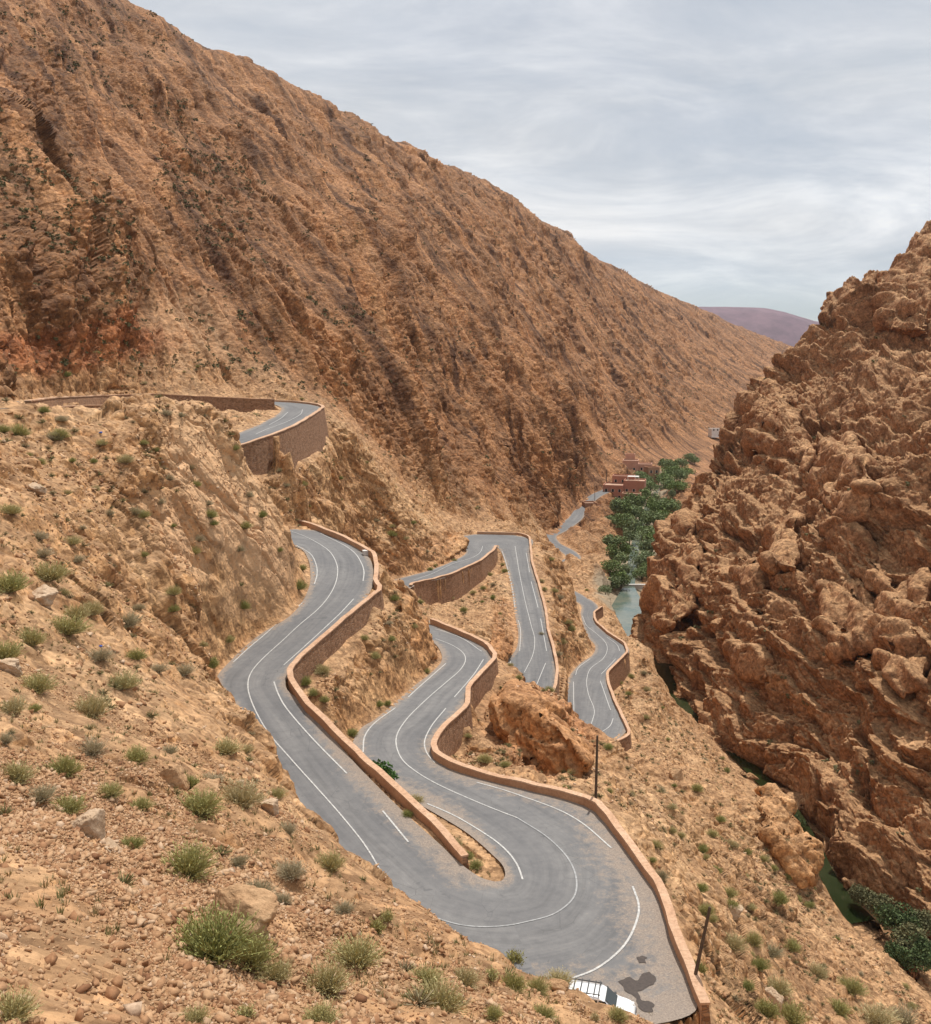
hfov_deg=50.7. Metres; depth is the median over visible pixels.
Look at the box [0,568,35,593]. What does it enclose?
bush
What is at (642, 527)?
tree
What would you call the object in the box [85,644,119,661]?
bush
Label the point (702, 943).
wooden pole
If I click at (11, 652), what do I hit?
bush
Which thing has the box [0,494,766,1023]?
dry grass
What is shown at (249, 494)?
bush
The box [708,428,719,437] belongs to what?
house
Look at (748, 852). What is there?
bush
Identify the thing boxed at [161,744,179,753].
bush
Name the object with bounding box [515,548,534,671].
road marking
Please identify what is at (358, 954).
bush
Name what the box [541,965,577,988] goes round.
bush
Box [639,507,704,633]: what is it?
rock outcrop
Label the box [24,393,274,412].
parapet wall
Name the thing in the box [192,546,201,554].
bush
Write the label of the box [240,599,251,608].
bush
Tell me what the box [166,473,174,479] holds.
bush
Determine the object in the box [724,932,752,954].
bush
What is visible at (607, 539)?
tree
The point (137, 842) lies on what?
bush
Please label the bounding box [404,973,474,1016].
bush
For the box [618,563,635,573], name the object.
tree
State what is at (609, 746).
bush
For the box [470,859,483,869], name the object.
bush
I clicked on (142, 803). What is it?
bush
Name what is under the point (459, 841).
bush
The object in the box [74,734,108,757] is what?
bush
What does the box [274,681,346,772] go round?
road marking
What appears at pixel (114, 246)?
scrub
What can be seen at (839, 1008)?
bush
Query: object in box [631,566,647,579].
tree
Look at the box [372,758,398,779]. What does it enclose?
shrub
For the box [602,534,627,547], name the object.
tree
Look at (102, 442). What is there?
bush
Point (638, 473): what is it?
tree
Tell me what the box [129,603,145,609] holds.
bush
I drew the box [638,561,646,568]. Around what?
tree
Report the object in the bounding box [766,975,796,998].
bush
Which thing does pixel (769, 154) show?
sky
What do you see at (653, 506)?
tree
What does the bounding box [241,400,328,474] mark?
parapet wall
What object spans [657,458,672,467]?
tree
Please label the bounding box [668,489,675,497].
tree
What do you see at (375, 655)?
bush
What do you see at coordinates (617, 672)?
parapet wall
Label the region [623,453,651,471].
house
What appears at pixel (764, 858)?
bush
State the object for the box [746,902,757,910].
bush
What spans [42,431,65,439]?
bush
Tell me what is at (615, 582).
tree
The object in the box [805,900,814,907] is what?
bush
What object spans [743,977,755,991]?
bush
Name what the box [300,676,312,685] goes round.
bush
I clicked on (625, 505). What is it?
tree
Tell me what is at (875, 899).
shrub
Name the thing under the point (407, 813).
bush
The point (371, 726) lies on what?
road marking
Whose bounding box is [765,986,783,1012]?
boulder
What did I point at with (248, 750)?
bush
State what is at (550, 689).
bush
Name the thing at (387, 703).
bush
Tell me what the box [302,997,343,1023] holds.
bush
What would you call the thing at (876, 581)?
rock outcrop
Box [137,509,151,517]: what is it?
bush
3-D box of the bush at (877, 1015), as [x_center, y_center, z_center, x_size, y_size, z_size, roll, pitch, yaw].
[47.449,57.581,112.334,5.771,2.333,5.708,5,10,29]
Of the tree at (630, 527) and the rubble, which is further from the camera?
the tree at (630, 527)
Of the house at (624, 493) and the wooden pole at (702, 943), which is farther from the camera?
the house at (624, 493)
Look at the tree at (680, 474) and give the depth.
615.82 m
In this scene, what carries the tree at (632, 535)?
on the hillside
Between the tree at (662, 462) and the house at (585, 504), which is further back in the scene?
the tree at (662, 462)
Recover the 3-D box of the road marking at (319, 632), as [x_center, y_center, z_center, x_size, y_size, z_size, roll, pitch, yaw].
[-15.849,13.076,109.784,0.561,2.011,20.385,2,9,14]
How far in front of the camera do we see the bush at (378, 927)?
27.05 m
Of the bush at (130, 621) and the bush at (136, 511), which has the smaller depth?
the bush at (130, 621)
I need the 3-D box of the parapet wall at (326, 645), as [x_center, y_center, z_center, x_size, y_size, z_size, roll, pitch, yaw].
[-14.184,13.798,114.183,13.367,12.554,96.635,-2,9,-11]
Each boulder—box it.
[0,658,22,676]
[27,482,46,494]
[32,584,57,608]
[70,808,105,839]
[104,837,122,852]
[160,763,189,791]
[188,777,242,802]
[207,884,277,946]
[258,797,278,816]
[548,978,568,991]
[636,714,643,722]
[669,769,682,780]
[728,904,743,919]
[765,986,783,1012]
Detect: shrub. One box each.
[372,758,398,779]
[794,812,805,826]
[848,883,873,905]
[861,887,899,914]
[873,901,922,935]
[883,940,914,967]
[890,921,930,958]
[900,933,930,972]
[908,907,930,936]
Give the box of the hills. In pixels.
[699,307,819,346]
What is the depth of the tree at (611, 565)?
356.62 m
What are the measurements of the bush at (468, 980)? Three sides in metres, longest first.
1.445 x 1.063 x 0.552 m
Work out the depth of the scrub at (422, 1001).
100.35 m
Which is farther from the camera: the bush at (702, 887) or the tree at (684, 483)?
the tree at (684, 483)
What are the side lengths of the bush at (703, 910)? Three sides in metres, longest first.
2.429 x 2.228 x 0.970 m
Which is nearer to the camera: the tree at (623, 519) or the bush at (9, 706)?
the bush at (9, 706)
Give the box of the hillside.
[0,0,930,1023]
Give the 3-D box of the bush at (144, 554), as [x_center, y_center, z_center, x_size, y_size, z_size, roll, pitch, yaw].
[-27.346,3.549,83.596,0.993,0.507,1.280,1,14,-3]
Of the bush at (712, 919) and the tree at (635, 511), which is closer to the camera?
the bush at (712, 919)
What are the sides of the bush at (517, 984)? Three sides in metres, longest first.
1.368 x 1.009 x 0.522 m
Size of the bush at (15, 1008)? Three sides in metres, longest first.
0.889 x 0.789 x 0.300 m
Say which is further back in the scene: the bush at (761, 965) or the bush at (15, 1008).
the bush at (761, 965)
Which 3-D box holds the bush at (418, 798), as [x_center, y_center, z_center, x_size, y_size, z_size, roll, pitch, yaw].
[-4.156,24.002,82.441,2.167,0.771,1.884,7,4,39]
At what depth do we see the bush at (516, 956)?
58.76 m
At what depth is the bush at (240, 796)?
39.73 m
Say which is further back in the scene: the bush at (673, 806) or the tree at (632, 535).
the tree at (632, 535)
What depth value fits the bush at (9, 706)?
35.35 m
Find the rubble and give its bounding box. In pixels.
[0,81,930,1023]
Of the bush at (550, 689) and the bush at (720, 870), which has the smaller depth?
the bush at (720, 870)
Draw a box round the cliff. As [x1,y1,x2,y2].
[629,220,930,986]
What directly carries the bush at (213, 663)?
on the hillside
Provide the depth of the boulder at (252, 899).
19.71 m
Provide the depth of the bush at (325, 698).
92.70 m
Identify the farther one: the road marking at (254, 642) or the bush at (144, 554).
the road marking at (254, 642)
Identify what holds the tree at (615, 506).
on the hillside
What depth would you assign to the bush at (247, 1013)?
14.47 m
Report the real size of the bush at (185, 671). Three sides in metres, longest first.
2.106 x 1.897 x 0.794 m
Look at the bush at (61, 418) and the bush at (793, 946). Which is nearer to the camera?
the bush at (61, 418)
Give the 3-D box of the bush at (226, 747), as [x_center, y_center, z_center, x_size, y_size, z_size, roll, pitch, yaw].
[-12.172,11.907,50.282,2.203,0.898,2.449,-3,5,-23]
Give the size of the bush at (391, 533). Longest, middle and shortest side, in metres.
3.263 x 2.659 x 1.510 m
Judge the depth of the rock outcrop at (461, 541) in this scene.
247.83 m
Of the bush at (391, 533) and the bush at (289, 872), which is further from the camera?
the bush at (391, 533)
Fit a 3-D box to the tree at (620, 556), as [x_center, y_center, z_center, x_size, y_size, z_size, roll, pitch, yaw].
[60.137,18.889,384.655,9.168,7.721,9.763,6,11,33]
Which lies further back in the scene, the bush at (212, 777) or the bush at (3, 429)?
the bush at (3, 429)
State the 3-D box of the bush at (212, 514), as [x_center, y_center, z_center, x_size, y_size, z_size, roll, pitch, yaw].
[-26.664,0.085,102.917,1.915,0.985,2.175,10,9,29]
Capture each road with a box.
[0,401,535,975]
[353,534,696,1023]
[514,477,635,738]
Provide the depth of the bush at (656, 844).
90.53 m
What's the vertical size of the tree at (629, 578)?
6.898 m
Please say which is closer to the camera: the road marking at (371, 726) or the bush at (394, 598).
the road marking at (371, 726)
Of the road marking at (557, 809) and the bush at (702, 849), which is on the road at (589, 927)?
the road marking at (557, 809)
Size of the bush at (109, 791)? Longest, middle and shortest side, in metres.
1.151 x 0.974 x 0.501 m
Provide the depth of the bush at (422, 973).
24.41 m
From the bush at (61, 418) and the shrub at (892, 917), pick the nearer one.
the bush at (61, 418)
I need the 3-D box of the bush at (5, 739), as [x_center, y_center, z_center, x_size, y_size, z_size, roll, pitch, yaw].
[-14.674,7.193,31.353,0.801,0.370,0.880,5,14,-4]
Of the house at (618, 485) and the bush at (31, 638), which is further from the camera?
the house at (618, 485)
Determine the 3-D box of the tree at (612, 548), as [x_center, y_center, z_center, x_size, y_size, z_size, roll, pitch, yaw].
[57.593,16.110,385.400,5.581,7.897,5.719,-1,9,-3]
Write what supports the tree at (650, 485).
on the hillside
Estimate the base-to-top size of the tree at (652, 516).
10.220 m
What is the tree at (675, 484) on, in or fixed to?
on the hillside
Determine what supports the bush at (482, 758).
on the hillside
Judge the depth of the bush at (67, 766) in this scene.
31.20 m
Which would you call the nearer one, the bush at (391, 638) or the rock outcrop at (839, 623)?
the bush at (391, 638)
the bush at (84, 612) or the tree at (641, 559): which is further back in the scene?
the tree at (641, 559)
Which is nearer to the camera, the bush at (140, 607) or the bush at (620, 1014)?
the bush at (620, 1014)
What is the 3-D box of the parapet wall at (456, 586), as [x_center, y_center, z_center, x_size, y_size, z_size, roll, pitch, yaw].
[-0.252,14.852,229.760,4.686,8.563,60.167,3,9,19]
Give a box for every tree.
[597,585,611,594]
[600,559,623,572]
[601,534,615,546]
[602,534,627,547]
[605,543,617,556]
[607,575,621,589]
[609,497,622,513]
[609,568,626,583]
[610,513,637,530]
[610,550,630,563]
[610,573,632,588]
[617,499,631,513]
[618,543,636,554]
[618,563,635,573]
[619,516,641,529]
[623,492,635,506]
[623,529,641,543]
[627,505,644,518]
[628,555,649,565]
[631,539,652,551]
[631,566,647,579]
[633,471,649,477]
[634,550,655,564]
[635,494,646,507]
[635,525,649,534]
[636,528,654,539]
[638,539,655,553]
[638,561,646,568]
[639,475,654,481]
[639,487,651,498]
[640,512,650,525]
[641,510,667,524]
[644,532,653,539]
[646,480,658,492]
[646,496,656,509]
[647,501,666,512]
[651,493,659,499]
[654,472,678,487]
[655,509,672,518]
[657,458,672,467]
[657,479,674,490]
[657,498,680,510]
[661,465,686,478]
[666,480,684,490]
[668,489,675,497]
[669,459,678,469]
[672,469,688,480]
[675,458,688,466]
[677,480,690,487]
[682,453,695,459]
[682,466,696,474]
[689,456,699,464]
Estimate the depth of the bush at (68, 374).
175.47 m
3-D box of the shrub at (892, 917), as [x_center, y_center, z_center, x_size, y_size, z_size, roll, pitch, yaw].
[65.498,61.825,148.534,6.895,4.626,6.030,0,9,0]
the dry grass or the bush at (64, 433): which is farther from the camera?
the bush at (64, 433)
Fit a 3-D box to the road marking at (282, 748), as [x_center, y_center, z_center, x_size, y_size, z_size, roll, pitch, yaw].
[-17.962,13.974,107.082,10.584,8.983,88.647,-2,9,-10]
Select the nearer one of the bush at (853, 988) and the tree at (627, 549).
the bush at (853, 988)
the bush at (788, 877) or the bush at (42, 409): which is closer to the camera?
the bush at (42, 409)
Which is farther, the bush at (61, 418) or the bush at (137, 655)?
the bush at (61, 418)
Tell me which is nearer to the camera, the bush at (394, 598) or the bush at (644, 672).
the bush at (394, 598)
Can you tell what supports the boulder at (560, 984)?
on the hillside
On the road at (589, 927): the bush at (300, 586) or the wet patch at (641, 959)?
the wet patch at (641, 959)
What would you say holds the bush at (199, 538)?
on the hillside
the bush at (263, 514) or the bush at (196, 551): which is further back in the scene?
the bush at (263, 514)
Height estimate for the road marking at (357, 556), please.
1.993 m
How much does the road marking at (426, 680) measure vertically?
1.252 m
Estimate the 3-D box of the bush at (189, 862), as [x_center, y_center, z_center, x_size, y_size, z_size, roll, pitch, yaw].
[-7.252,8.996,25.418,1.946,0.875,2.223,-15,20,-40]
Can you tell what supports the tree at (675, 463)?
on the hillside
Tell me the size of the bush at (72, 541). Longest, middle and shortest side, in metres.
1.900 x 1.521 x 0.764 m
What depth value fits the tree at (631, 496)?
522.21 m
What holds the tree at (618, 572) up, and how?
on the hillside
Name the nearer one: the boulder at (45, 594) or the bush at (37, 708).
the bush at (37, 708)
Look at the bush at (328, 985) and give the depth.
19.16 m
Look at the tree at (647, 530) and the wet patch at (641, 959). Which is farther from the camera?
the tree at (647, 530)
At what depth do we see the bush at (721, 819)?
146.78 m
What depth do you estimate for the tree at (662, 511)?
469.63 m
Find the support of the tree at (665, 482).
on the hillside
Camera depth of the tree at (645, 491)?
547.93 m
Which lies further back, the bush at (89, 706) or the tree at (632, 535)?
the tree at (632, 535)
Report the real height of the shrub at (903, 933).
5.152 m
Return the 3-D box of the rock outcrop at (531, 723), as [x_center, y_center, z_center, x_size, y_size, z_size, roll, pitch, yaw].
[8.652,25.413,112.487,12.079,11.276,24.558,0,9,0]
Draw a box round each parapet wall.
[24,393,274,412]
[50,405,100,407]
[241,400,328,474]
[287,520,468,869]
[409,545,497,604]
[430,618,710,1023]
[477,531,559,694]
[593,606,631,751]
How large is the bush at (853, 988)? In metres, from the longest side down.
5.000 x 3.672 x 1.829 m
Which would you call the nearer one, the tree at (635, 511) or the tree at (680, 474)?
the tree at (635, 511)
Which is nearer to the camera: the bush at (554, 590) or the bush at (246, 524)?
the bush at (246, 524)
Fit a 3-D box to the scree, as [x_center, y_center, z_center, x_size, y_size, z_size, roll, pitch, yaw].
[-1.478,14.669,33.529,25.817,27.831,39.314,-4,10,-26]
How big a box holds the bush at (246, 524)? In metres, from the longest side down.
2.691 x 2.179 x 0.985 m
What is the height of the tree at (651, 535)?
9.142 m
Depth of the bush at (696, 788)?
151.99 m
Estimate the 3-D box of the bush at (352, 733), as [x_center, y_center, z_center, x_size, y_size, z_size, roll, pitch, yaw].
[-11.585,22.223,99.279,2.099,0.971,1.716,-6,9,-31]
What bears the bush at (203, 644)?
on the hillside
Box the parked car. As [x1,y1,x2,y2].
[569,977,636,1014]
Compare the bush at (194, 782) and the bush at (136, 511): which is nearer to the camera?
the bush at (194, 782)
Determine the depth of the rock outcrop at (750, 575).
226.53 m
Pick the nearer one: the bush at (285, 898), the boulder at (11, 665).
the bush at (285, 898)
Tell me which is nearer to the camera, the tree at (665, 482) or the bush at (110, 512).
the bush at (110, 512)
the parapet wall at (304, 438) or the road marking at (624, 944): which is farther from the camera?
the parapet wall at (304, 438)
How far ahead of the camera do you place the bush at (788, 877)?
147.84 m
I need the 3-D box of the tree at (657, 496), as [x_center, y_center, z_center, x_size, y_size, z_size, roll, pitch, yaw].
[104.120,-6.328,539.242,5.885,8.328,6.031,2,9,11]
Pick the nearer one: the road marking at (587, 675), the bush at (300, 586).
the bush at (300, 586)
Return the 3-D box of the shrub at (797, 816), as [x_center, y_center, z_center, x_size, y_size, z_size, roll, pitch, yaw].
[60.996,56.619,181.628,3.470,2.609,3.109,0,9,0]
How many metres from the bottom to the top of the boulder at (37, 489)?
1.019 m
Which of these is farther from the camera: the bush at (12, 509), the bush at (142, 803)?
the bush at (12, 509)
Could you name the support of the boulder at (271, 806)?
on the hillside
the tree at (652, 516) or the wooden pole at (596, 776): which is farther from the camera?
the tree at (652, 516)
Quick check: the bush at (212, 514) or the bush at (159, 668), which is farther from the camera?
the bush at (212, 514)
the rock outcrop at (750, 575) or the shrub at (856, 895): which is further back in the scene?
the rock outcrop at (750, 575)
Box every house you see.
[582,501,601,507]
[603,474,645,497]
[622,492,640,507]
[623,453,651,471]
[644,466,659,482]
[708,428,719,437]
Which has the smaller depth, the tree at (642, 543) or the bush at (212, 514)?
the bush at (212, 514)
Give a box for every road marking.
[233,603,301,661]
[247,531,379,868]
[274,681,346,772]
[284,599,353,664]
[297,545,317,583]
[321,533,364,580]
[362,708,394,751]
[382,811,408,841]
[395,639,516,817]
[408,663,445,696]
[424,708,445,762]
[427,803,522,878]
[438,817,577,926]
[454,659,483,696]
[476,782,611,847]
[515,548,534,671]
[573,886,639,977]
[582,616,607,723]
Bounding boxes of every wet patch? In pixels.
[618,972,655,1011]
[636,956,646,962]
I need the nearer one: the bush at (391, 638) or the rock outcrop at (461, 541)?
the bush at (391, 638)
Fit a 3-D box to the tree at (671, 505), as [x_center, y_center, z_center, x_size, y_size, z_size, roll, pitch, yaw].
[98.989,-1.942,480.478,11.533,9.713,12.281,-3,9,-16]
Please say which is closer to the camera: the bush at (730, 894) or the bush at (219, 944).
the bush at (219, 944)
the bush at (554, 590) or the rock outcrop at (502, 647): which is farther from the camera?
the bush at (554, 590)
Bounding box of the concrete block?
[362,550,367,555]
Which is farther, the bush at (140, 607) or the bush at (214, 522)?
the bush at (214, 522)
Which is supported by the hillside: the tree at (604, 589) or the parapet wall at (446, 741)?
the tree at (604, 589)
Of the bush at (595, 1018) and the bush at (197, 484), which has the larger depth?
the bush at (197, 484)
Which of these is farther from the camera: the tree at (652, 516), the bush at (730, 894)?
the tree at (652, 516)
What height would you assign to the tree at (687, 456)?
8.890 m
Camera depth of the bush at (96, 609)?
59.72 m
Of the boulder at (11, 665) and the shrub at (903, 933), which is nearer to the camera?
the boulder at (11, 665)
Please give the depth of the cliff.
217.53 m
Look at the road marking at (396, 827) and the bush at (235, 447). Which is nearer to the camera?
the road marking at (396, 827)
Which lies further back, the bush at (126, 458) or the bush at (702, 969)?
the bush at (126, 458)
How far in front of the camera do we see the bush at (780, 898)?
126.12 m
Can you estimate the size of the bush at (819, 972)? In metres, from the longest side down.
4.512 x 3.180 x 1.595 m
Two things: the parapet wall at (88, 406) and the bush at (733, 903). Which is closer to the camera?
the bush at (733, 903)
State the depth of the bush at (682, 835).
108.44 m
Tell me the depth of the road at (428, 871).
81.13 m
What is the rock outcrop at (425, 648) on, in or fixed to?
on the hillside
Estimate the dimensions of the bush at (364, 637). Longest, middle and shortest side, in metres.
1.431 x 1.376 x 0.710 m
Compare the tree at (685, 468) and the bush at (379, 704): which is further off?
the tree at (685, 468)
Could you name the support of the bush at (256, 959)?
on the hillside
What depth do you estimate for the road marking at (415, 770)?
95.79 m
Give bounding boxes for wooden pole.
[594,735,597,798]
[694,906,710,974]
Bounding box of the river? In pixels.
[612,483,874,923]
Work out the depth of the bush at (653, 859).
76.77 m
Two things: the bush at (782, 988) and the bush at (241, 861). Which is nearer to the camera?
the bush at (241, 861)
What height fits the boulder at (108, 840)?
0.511 m
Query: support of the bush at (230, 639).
on the hillside
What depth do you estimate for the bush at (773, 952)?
102.19 m
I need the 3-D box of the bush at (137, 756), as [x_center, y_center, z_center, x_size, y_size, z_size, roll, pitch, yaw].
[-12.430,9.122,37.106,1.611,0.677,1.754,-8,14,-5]
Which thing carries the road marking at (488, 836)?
on the road at (589, 927)
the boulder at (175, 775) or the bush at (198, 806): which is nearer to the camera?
the bush at (198, 806)
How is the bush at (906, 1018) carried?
on the hillside
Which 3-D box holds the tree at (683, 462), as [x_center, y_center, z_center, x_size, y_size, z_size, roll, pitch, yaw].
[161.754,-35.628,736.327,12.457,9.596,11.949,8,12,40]
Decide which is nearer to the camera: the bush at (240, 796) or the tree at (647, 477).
the bush at (240, 796)
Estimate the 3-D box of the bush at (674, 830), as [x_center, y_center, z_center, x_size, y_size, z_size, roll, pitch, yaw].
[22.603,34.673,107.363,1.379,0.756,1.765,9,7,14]
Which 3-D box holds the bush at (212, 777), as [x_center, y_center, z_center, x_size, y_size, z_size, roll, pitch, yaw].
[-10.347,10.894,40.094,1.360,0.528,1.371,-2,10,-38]
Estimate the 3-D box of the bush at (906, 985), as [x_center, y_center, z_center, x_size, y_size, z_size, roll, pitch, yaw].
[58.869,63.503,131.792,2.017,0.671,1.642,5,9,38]
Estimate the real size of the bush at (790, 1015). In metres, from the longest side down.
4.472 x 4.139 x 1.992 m
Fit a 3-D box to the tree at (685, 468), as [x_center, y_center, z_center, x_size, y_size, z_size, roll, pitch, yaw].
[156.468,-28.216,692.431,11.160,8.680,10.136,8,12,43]
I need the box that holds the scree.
[0,658,653,1023]
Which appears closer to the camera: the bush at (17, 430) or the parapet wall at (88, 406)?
the bush at (17, 430)
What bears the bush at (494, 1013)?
on the hillside
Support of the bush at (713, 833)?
on the hillside
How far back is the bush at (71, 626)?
52.19 m
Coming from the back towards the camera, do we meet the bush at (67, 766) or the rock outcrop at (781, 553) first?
the rock outcrop at (781, 553)
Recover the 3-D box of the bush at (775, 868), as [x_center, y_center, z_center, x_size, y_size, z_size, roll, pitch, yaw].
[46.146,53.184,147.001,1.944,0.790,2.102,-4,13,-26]
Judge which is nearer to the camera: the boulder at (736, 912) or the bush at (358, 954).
the bush at (358, 954)
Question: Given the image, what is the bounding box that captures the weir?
[620,584,644,589]
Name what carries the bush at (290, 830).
on the hillside
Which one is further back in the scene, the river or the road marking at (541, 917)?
the river
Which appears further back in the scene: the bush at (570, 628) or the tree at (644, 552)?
the tree at (644, 552)
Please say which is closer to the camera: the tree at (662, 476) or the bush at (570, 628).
the bush at (570, 628)
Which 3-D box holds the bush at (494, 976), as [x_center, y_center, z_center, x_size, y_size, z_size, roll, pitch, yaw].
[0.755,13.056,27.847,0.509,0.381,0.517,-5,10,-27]
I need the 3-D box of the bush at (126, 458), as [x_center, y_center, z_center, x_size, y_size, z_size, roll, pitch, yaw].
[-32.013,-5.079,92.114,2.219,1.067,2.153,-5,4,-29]
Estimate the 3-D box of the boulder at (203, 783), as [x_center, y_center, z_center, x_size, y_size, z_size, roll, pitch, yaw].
[-9.310,10.805,37.601,2.580,1.478,0.919,-6,11,-35]
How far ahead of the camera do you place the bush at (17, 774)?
28.23 m
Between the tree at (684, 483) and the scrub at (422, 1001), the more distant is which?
the tree at (684, 483)
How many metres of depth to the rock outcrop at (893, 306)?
332.57 m
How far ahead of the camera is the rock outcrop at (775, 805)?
151.29 m
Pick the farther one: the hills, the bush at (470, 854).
the hills
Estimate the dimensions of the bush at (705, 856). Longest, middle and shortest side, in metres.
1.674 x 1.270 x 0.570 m
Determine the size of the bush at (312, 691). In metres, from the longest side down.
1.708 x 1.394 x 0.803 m
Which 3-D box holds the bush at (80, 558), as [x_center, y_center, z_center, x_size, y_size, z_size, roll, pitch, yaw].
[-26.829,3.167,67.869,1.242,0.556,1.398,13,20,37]
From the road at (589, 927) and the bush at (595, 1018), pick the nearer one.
the bush at (595, 1018)
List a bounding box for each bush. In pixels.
[0,423,12,432]
[0,503,23,513]
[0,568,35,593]
[0,637,30,659]
[0,692,29,716]
[0,730,16,745]
[0,757,43,783]
[0,981,45,1023]
[9,423,34,435]
[18,625,52,645]
[19,669,63,695]
[21,781,63,803]
[28,702,42,711]
[31,560,72,580]
[32,529,52,539]
[35,546,57,556]
[37,405,51,412]
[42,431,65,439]
[45,753,88,777]
[48,790,91,814]
[49,428,75,437]
[51,611,98,634]
[54,415,72,421]
[59,587,71,595]
[62,535,82,544]
[63,370,72,376]
[63,602,92,618]
[71,689,114,718]
[72,554,86,562]
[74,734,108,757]
[82,600,105,614]
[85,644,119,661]
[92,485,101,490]
[95,780,126,798]
[96,438,108,445]
[104,509,114,515]
[105,669,142,689]
[114,454,135,462]
[119,835,149,849]
[121,611,143,627]
[123,742,154,764]
[124,648,151,659]
[129,505,141,514]
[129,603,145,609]
[129,795,159,810]
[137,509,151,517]
[140,439,148,444]
[141,551,149,556]
[149,662,173,672]
[158,410,172,415]
[160,835,226,882]
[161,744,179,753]
[164,585,180,595]
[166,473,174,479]
[168,604,180,611]
[168,898,270,967]
[175,662,196,674]
[175,1002,213,1023]
[178,786,227,821]
[185,772,199,788]
[192,480,201,486]
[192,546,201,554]
[195,535,205,540]
[200,641,210,646]
[202,771,224,784]
[206,508,218,517]
[207,655,219,668]
[210,519,219,524]
[213,736,245,755]
[220,778,269,809]
[225,635,235,642]
[229,854,249,867]
[229,929,283,975]
[233,444,239,449]
[233,1000,258,1019]
[237,545,246,551]
[239,521,252,528]
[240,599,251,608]
[241,743,253,754]
[245,491,254,496]
[246,877,277,894]
[252,955,296,984]
[258,510,267,517]
[269,785,288,798]
[271,857,312,881]
[276,891,294,904]
[279,819,297,836]
[296,578,308,589]
[300,563,307,570]
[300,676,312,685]
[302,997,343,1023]
[303,956,360,999]
[307,687,319,695]
[313,664,334,674]
[314,848,346,872]
[318,694,329,702]
[318,932,391,973]
[328,899,356,914]
[348,727,358,736]
[360,634,370,639]
[369,916,386,934]
[370,651,380,658]
[376,699,383,706]
[380,906,394,922]
[384,700,391,705]
[387,530,398,535]
[388,636,396,640]
[390,594,398,600]
[401,810,413,817]
[404,963,449,987]
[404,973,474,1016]
[412,793,425,802]
[452,963,485,990]
[455,837,464,845]
[464,849,474,859]
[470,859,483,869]
[474,753,494,762]
[482,1002,504,1022]
[485,965,499,981]
[499,760,512,767]
[500,970,528,993]
[504,948,526,964]
[524,975,553,995]
[533,1001,559,1021]
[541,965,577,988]
[543,685,554,691]
[549,588,558,592]
[568,624,575,630]
[590,1010,600,1022]
[604,742,614,749]
[604,1004,632,1023]
[640,669,647,674]
[648,856,657,862]
[653,839,664,848]
[655,784,668,793]
[655,867,671,880]
[666,802,677,809]
[670,826,677,833]
[677,831,685,838]
[690,782,703,791]
[695,962,708,974]
[696,882,710,894]
[697,843,708,853]
[698,901,716,917]
[703,853,709,859]
[704,827,718,837]
[709,916,719,922]
[713,864,722,873]
[716,814,727,821]
[723,885,739,898]
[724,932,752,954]
[725,899,742,907]
[726,838,742,847]
[743,929,764,949]
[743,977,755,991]
[745,848,752,854]
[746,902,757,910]
[750,956,772,970]
[750,995,782,1020]
[759,853,770,861]
[766,940,787,959]
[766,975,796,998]
[771,864,778,871]
[771,889,791,905]
[778,999,812,1023]
[782,935,802,953]
[785,873,792,879]
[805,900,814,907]
[806,961,829,981]
[825,997,854,1019]
[837,973,870,996]
[856,999,907,1023]
[886,998,920,1023]
[901,982,911,988]
[907,1001,916,1009]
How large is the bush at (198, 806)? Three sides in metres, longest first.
2.213 x 2.190 x 0.947 m
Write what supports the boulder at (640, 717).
on the hillside
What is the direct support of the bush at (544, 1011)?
on the hillside
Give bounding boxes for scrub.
[0,0,927,892]
[0,71,930,1023]
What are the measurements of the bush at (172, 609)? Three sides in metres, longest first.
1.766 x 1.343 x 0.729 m
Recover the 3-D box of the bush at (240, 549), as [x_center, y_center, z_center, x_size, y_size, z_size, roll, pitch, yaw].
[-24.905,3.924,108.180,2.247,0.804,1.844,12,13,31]
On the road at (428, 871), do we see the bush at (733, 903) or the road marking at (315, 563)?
the road marking at (315, 563)
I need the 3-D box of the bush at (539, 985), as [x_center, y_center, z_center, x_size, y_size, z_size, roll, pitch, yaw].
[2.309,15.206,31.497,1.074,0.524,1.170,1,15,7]
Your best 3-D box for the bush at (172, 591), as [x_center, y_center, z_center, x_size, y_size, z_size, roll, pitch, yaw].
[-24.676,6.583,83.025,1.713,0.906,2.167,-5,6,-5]
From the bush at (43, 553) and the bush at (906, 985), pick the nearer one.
the bush at (43, 553)
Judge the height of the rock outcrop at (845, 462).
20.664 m
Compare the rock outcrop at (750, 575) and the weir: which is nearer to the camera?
the rock outcrop at (750, 575)
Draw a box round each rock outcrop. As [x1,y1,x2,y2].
[398,594,437,670]
[429,531,468,566]
[488,679,594,778]
[490,627,513,662]
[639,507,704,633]
[722,557,775,685]
[739,378,816,474]
[754,783,824,888]
[757,510,807,575]
[805,431,882,525]
[811,572,875,663]
[815,514,896,597]
[866,567,930,698]
[870,233,930,337]
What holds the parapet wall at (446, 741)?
on the road at (589, 927)
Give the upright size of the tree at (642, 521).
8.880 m
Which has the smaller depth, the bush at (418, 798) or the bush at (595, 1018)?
the bush at (595, 1018)
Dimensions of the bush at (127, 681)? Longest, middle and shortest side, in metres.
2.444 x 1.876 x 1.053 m
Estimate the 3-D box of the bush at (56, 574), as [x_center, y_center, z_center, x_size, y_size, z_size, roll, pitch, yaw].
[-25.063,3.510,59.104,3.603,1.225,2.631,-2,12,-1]
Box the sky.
[129,0,930,321]
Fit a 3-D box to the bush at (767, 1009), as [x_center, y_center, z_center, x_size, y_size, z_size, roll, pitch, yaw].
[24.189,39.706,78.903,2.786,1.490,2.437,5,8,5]
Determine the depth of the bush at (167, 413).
103.64 m

